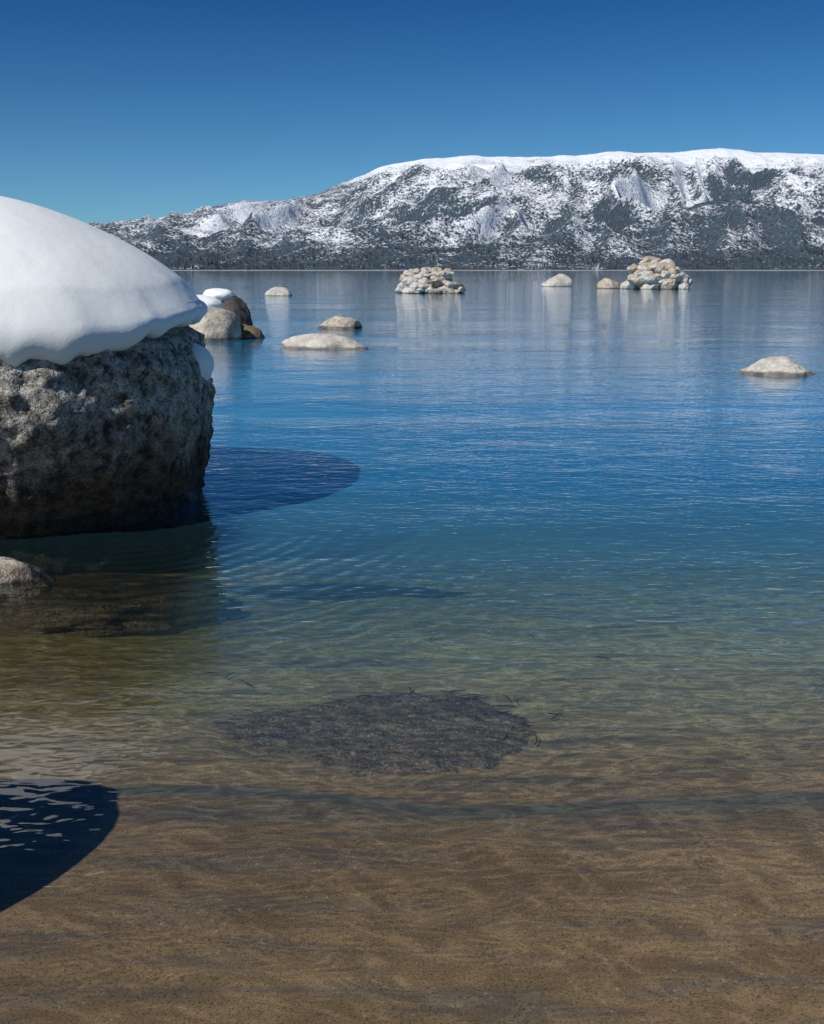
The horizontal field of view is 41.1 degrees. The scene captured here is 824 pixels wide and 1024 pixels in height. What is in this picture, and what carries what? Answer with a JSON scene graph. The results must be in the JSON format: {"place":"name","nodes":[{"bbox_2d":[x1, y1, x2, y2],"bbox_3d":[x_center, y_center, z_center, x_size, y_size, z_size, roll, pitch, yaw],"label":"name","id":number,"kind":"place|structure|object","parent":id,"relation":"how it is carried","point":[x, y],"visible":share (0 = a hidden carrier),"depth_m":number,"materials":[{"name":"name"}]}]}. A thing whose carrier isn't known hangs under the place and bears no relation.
{"place":"outdoors","nodes":[
{"label":"outdoors","id":0,"kind":"place"},
{"bbox_2d":[0,506,823,1023],"bbox_3d":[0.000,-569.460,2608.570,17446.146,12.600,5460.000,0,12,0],"label":"sandy lake bed ground","id":1,"kind":"structure","parent":0,"point":[634,834],"depth_m":3.61,"materials":[{"name":"brown sand"}]},
{"bbox_2d":[0,557,55,604],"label":"shore rock","id":2,"kind":"object","parent":1,"relation":"on","point":[13,571],"visible":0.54,"depth_m":6.15,"materials":[{"name":"beige stone"}]},
{"bbox_2d":[0,572,229,637],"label":"submerged rock","id":3,"kind":"object","parent":1,"relation":"on","point":[8,622],"visible":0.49,"depth_m":6.11,"materials":[{"name":"stone"}]},
{"bbox_2d":[228,583,468,599],"bbox_3d":[-0.451,0.542,7.129,1.901,0.151,0.282,0,12,0],"label":"submerged rock","id":4,"kind":"object","parent":1,"relation":"on","point":[343,591],"visible":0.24,"depth_m":7.06,"materials":[{"name":"grey stone"}]},
{"bbox_2d":[212,692,536,777],"bbox_3d":[-0.157,0.917,4.509,1.450,0.113,1.028,-4,13,-16],"label":"submerged flat rock","id":5,"kind":"object","parent":1,"relation":"on","point":[391,734],"visible":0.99,"depth_m":4.47,"materials":[{"name":"stone"}]},
{"bbox_2d":[206,617,813,744],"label":"sunken twigs","id":6,"kind":"object","parent":1,"relation":"on","point":[556,714],"visible":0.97,"depth_m":4.95,"materials":[{"name":"brown wood"}]},
{"bbox_2d":[0,271,823,663],"bbox_3d":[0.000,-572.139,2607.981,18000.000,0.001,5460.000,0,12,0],"label":"lake water","id":7,"kind":"structure","parent":0,"point":[504,395],"depth_m":11.79,"materials":[{"name":"blue liquid"}]},
{"bbox_2d":[0,196,215,575],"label":"snow capped boulder","id":8,"kind":"object","parent":7,"relation":"in","point":[107,391],"visible":0.83,"depth_m":7.14,"materials":[{"name":"stone"}]},
{"bbox_2d":[189,295,242,340],"bbox_3d":[-5.230,-4.215,27.658,1.831,2.454,1.512,8,15,33],"label":"snow capped rock","id":9,"kind":"object","parent":7,"relation":"in","point":[217,322],"visible":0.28,"depth_m":27.06,"materials":[{"name":"beige stone"}]},
{"bbox_2d":[203,288,252,325],"bbox_3d":[-4.950,-4.580,29.096,1.700,2.641,1.400,0,12,0],"label":"snow capped rock","id":10,"kind":"object","parent":7,"relation":"in","point":[233,303],"visible":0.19,"depth_m":28.58,"materials":[{"name":"brown"}]},
{"bbox_2d":[240,324,264,338],"bbox_3d":[-4.400,-4.393,28.318,1.320,0.891,1.000,0,12,0],"label":"lake rock","id":11,"kind":"object","parent":7,"relation":"in","point":[249,332],"visible":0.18,"depth_m":28.01,"materials":[{"name":"brown stone"}]},
{"bbox_2d":[265,287,292,295],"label":"lake rock","id":12,"kind":"object","parent":7,"relation":"in","point":[278,291],"visible":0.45,"depth_m":74.61,"materials":[{"name":"stone"}]},
{"bbox_2d":[279,333,368,349],"bbox_3d":[-1.930,-3.598,24.806,2.260,0.874,1.600,0,12,0],"label":"lake rock","id":13,"kind":"object","parent":7,"relation":"in","point":[318,341],"visible":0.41,"depth_m":24.23,"materials":[{"name":"stone"}]},
{"bbox_2d":[317,316,361,328],"bbox_3d":[-2.222,-5.452,32.931,1.291,0.864,1.101,3,13,13],"label":"lake rock","id":14,"kind":"object","parent":7,"relation":"in","point":[337,322],"visible":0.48,"depth_m":32.52,"materials":[{"name":"beige stone"}]},
{"bbox_2d":[395,267,465,292],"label":"rock pile","id":15,"kind":"object","parent":7,"relation":"in","point":[430,280],"visible":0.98,"depth_m":83.15,"materials":[{"name":"stone"}]},
{"bbox_2d":[541,274,571,286],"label":"lake rock","id":16,"kind":"object","parent":7,"relation":"in","point":[561,280],"visible":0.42,"depth_m":117.86,"materials":[{"name":"stone"}]},
{"bbox_2d":[597,278,620,288],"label":"lake rock","id":17,"kind":"object","parent":7,"relation":"in","point":[606,283],"visible":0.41,"depth_m":105.07,"materials":[{"name":"beige stone"}]},
{"bbox_2d":[620,256,692,288],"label":"rock pile","id":18,"kind":"object","parent":7,"relation":"in","point":[649,272],"visible":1,"depth_m":101.20,"materials":[{"name":"stone"}]},
{"bbox_2d":[738,356,814,376],"bbox_3d":[6.265,-2.227,18.481,1.429,0.793,1.082,-5,13,-21],"label":"lake rock","id":19,"kind":"object","parent":7,"relation":"in","point":[780,366],"visible":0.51,"depth_m":18.18,"materials":[{"name":"stone"}]},
{"bbox_2d":[0,0,823,223],"label":"sky","id":20,"kind":"structure","parent":0,"point":[111,110],"materials":[{"name":"blue"}]},
{"bbox_2d":[89,148,823,270],"bbox_3d":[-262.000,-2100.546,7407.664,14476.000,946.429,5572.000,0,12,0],"label":"snowy mountain range","id":21,"kind":"structure","parent":0,"point":[677,195],"depth_m":6156.72,"materials":[{"name":"white snow"}]},
{"bbox_2d":[141,197,823,269],"bbox_3d":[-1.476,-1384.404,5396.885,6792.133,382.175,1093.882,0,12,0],"label":"distant pine forest","id":22,"kind":"object","parent":21,"relation":"on","point":[186,265],"visible":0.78,"depth_m":5089.46,"materials":[{"name":"green plant"}]}
]}

